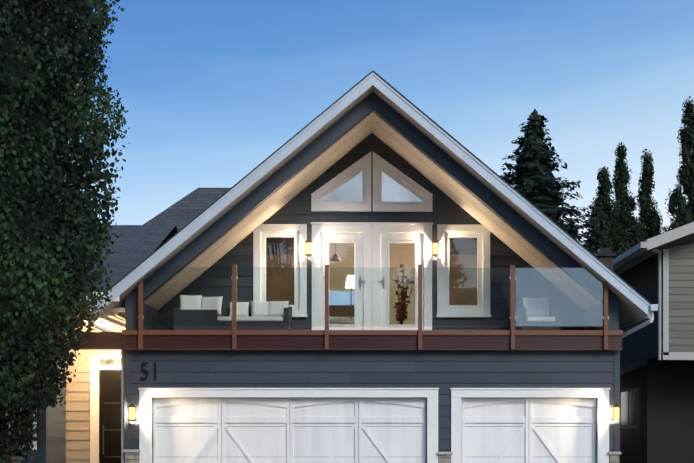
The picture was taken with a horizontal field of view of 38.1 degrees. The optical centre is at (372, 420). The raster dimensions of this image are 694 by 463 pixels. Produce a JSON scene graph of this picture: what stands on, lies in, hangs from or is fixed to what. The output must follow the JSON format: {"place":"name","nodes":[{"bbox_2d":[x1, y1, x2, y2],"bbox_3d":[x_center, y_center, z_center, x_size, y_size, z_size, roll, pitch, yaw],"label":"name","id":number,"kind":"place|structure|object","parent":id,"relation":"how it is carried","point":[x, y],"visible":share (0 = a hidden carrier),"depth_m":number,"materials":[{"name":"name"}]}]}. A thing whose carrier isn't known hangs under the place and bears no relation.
{"place":"outdoors","nodes":[
{"label":"outdoors","id":0,"kind":"place"},
{"bbox_2d":[124,92,619,451],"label":"house walls","id":1,"kind":"structure","parent":0,"point":[442,178],"depth_m":17.85,"materials":[{"name":"grey wood"}]},
{"bbox_2d":[123,449,140,462],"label":"stone pier","id":2,"kind":"structure","parent":1,"relation":"attached to","point":[131,455],"depth_m":17.72,"materials":[{"name":"grey stone"}]},
{"bbox_2d":[128,403,137,419],"bbox_3d":[-4.218,-0.149,17.668,0.150,0.300,0.180,0,0,-1],"label":"wall lamp","id":3,"kind":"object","parent":1,"relation":"attached to","point":[132,411],"depth_m":17.60,"materials":[{"name":"yellow glass"}]},
{"bbox_2d":[141,362,155,379],"bbox_3d":[-3.959,-0.869,17.750,0.279,0.308,0.054,0,0,-1],"label":"house number","id":4,"kind":"object","parent":1,"relation":"attached to","point":[146,371],"visible":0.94,"depth_m":17.72,"materials":[{"name":"black metal"}]},
{"bbox_2d":[138,388,438,462],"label":"garage trim","id":5,"kind":"structure","parent":1,"relation":"attached to","point":[146,395],"depth_m":17.77,"materials":[{"name":"white paint"}]},
{"bbox_2d":[152,398,426,462],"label":"garage door","id":6,"kind":"structure","parent":1,"relation":"attached to","point":[289,430],"depth_m":17.91,"materials":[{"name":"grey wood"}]},
{"bbox_2d":[304,239,312,255],"bbox_3d":[-1.224,-3.299,19.161,0.150,0.300,0.180,0,0,-1],"label":"wall lamp","id":7,"kind":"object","parent":1,"relation":"attached to","point":[308,247],"depth_m":19.10,"materials":[{"name":"glass"}]},
{"bbox_2d":[70,330,622,349],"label":"balcony deck","id":8,"kind":"structure","parent":1,"relation":"attached to","point":[368,340],"depth_m":17.67,"materials":[{"name":"brown wood"}]},
{"bbox_2d":[174,295,291,329],"bbox_3d":[-2.579,-1.929,18.696,2.100,0.749,0.840,0,0,-1],"label":"balcony sofa","id":9,"kind":"object","parent":8,"relation":"on","point":[282,315],"depth_m":18.31,"materials":[{"name":"white fabric"}]},
{"bbox_2d":[137,264,608,349],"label":"balcony railing posts","id":10,"kind":"object","parent":8,"relation":"attached to","point":[512,304],"visible":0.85,"depth_m":17.64,"materials":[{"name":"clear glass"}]},
{"bbox_2d":[515,298,560,329],"bbox_3d":[3.075,-1.931,18.749,0.730,0.754,0.780,0,0,-1],"label":"balcony chair","id":11,"kind":"object","parent":8,"relation":"on","point":[533,326],"depth_m":18.45,"materials":[{"name":"white fabric"}]},
{"bbox_2d":[266,157,476,329],"bbox_3d":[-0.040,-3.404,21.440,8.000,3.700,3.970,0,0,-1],"label":"window glass","id":12,"kind":"object","parent":1,"relation":"in","point":[356,189],"depth_m":20.06,"materials":[{"name":"white"}]},
{"bbox_2d":[253,152,490,316],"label":"window frames","id":13,"kind":"structure","parent":1,"relation":"attached to","point":[371,166],"depth_m":19.26,"materials":[{"name":"white paint"}]},
{"bbox_2d":[311,222,432,329],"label":"balcony doors","id":14,"kind":"structure","parent":1,"relation":"in","point":[379,237],"depth_m":19.25,"materials":[{"name":"white wood"}]},
{"bbox_2d":[90,70,658,337],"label":"house roof","id":15,"kind":"structure","parent":1,"relation":"on","point":[634,306],"depth_m":17.49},
{"bbox_2d":[431,239,439,255],"bbox_3d":[1.195,-3.299,19.188,0.150,0.300,0.180,0,0,-1],"label":"wall lamp","id":16,"kind":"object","parent":1,"relation":"attached to","point":[435,247],"depth_m":19.12,"materials":[{"name":"glass"}]},
{"bbox_2d":[437,452,452,462],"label":"stone pier","id":17,"kind":"structure","parent":1,"relation":"attached to","point":[444,457],"depth_m":17.79,"materials":[{"name":"grey stone"}]},
{"bbox_2d":[462,398,596,462],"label":"garage door","id":18,"kind":"structure","parent":1,"relation":"attached to","point":[529,430],"depth_m":17.95,"materials":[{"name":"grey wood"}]},
{"bbox_2d":[450,388,609,462],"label":"garage trim","id":19,"kind":"structure","parent":1,"relation":"attached to","point":[601,395],"depth_m":17.82,"materials":[{"name":"white paint"}]},
{"bbox_2d":[608,451,620,462],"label":"stone pier","id":20,"kind":"structure","parent":1,"relation":"attached to","point":[613,457],"depth_m":17.82,"materials":[{"name":"grey stone"}]},
{"bbox_2d":[610,403,620,419],"bbox_3d":[4.291,-0.149,17.762,0.150,0.300,0.180,0,0,-1],"label":"wall lamp","id":21,"kind":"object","parent":1,"relation":"attached to","point":[615,411],"depth_m":17.70,"materials":[{"name":"yellow glass"}]},
{"bbox_2d":[68,0,693,243],"label":"sky","id":22,"kind":"structure","parent":0,"point":[209,90],"materials":[{"name":"blue"}]},
{"bbox_2d":[613,222,693,462],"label":"neighbour house","id":23,"kind":"structure","parent":0,"point":[657,390],"depth_m":22.09,"materials":[{"name":"grey"}]},
{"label":"driveway","id":24,"kind":"structure","parent":0,"visible":0},
{"bbox_2d":[10,457,22,462],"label":"stone pillar","id":25,"kind":"structure","parent":24,"relation":"on","point":[16,459],"depth_m":11.24,"materials":[{"name":"grey stone"}]},
{"label":"ground","id":26,"kind":"structure","parent":0,"visible":0},
{"bbox_2d":[0,0,129,462],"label":"tree","id":27,"kind":"object","parent":26,"relation":"on","point":[47,208],"visible":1,"depth_m":13.67,"materials":[{"name":"green plant"}]},
{"bbox_2d":[0,188,229,462],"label":"house wing","id":28,"kind":"structure","parent":26,"relation":"on","point":[84,423],"depth_m":20.52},
{"bbox_2d":[500,108,601,254],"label":"spruce tree","id":29,"kind":"object","parent":26,"relation":"on","point":[533,179],"visible":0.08,"depth_m":47.21,"materials":[{"name":"green plant"}]},
{"bbox_2d":[582,166,630,258],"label":"poplar tree","id":30,"kind":"object","parent":26,"relation":"on","point":[604,217],"visible":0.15,"depth_m":51.47,"materials":[{"name":"green plant"}]},
{"bbox_2d":[608,142,649,253],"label":"poplar tree","id":31,"kind":"object","parent":26,"relation":"on","point":[627,204],"visible":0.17,"depth_m":52.64,"materials":[{"name":"green plant"}]},
{"bbox_2d":[629,149,665,244],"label":"poplar tree","id":32,"kind":"object","parent":26,"relation":"on","point":[649,217],"visible":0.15,"depth_m":52.22,"materials":[{"name":"green plant"}]},
{"bbox_2d":[662,96,693,233],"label":"poplar tree","id":33,"kind":"object","parent":26,"relation":"on","point":[680,208],"visible":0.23,"depth_m":50.78,"materials":[{"name":"green plant"}]}
]}

